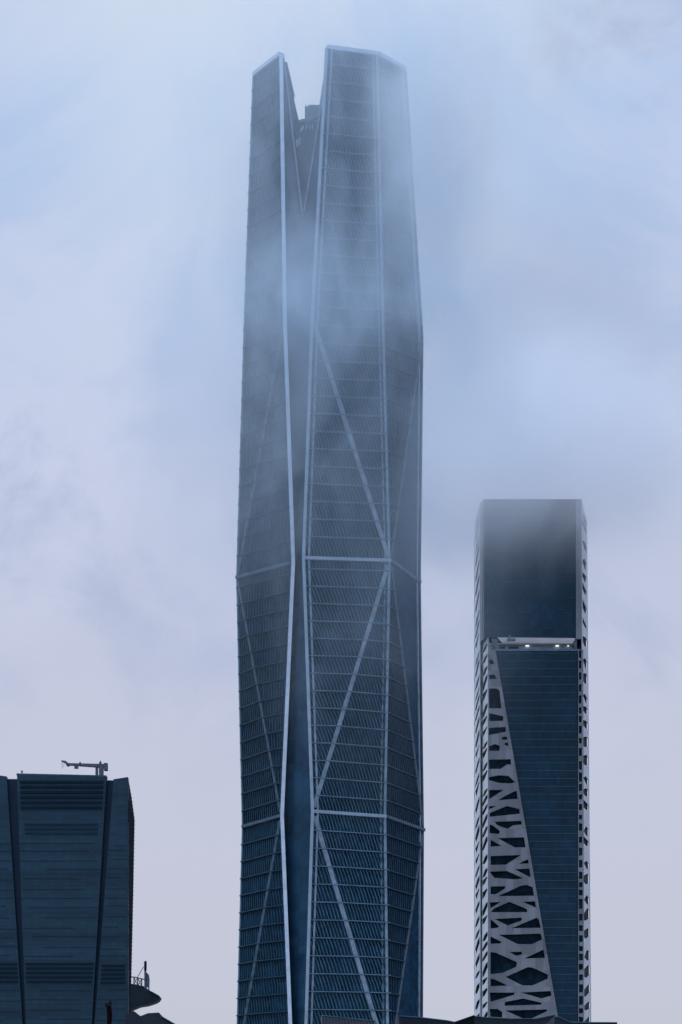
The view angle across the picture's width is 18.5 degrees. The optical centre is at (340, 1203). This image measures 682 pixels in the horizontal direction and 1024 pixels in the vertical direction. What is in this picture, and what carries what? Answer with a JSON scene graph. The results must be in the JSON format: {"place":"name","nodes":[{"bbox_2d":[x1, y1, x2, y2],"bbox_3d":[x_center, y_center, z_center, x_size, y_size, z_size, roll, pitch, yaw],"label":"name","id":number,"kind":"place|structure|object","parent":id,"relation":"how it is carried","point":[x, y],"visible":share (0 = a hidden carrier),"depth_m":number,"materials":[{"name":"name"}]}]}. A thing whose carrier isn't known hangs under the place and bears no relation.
{"place":"outdoors","nodes":[
{"label":"outdoors","id":0,"kind":"place"},
{"bbox_2d":[0,771,134,1023],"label":"glass office tower","id":1,"kind":"structure","parent":0,"point":[67,844],"depth_m":400.00,"materials":[{"name":"glass"}]},
{"bbox_2d":[61,760,107,774],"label":"roof crane","id":2,"kind":"object","parent":1,"relation":"on","point":[102,767],"visible":0.93,"depth_m":405.66,"materials":[{"name":"metal"}]},
{"bbox_2d":[131,984,161,1011],"bbox_3d":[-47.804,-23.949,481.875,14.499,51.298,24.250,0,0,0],"label":"cantilever deck","id":3,"kind":"structure","parent":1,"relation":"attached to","point":[141,997],"depth_m":470.00,"materials":[{"name":"metal"}]},
{"bbox_2d":[131,967,143,986],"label":"railing","id":4,"kind":"object","parent":3,"relation":"on","point":[137,979],"visible":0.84,"depth_m":469.92,"materials":[{"name":"metal"}]},
{"bbox_2d":[144,961,149,990],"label":"antenna mast","id":5,"kind":"object","parent":3,"relation":"on","point":[146,980],"visible":1,"depth_m":469.88,"materials":[{"name":"metal"}]},
{"bbox_2d":[104,1000,111,1023],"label":"lamp post","id":6,"kind":"object","parent":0,"point":[109,1011],"visible":1,"depth_m":159.85,"materials":[{"name":"metal"}]},
{"bbox_2d":[125,1011,174,1023],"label":"serrated roof building","id":7,"kind":"structure","parent":0,"point":[134,1017],"depth_m":330.00,"materials":[{"name":"metal"}]},
{"bbox_2d":[235,44,424,1023],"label":"glass skyscraper","id":8,"kind":"structure","parent":0,"point":[329,640],"depth_m":685.49,"materials":[{"name":"glass"}]},
{"bbox_2d":[0,0,681,1023],"label":"sky","id":9,"kind":"structure","parent":0,"point":[546,140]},
{"bbox_2d":[321,1015,376,1023],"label":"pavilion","id":10,"kind":"structure","parent":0,"point":[325,1019],"depth_m":259.90,"materials":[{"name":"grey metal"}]},
{"bbox_2d":[397,1015,454,1023],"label":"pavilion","id":11,"kind":"structure","parent":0,"point":[411,1020],"depth_m":299.90,"materials":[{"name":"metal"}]},
{"bbox_2d":[455,1015,474,1023],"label":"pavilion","id":12,"kind":"structure","parent":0,"point":[469,1020],"depth_m":340.00,"materials":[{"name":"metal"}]},
{"bbox_2d":[474,1015,554,1023],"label":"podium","id":13,"kind":"object","parent":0,"point":[495,1020],"visible":0.97,"depth_m":420.00,"materials":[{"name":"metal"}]},
{"bbox_2d":[474,499,590,1021],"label":"lattice skyscraper","id":14,"kind":"structure","parent":0,"point":[532,937],"depth_m":850.20,"materials":[{"name":"blue glass"}]},
{"bbox_2d":[508,646,518,648],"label":"window","id":15,"kind":"structure","parent":14,"relation":"in","point":[509,647],"depth_m":854.44,"materials":[{"name":"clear glass"}]},
{"bbox_2d":[546,1016,616,1023],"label":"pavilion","id":16,"kind":"structure","parent":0,"point":[556,1020],"depth_m":380.00,"materials":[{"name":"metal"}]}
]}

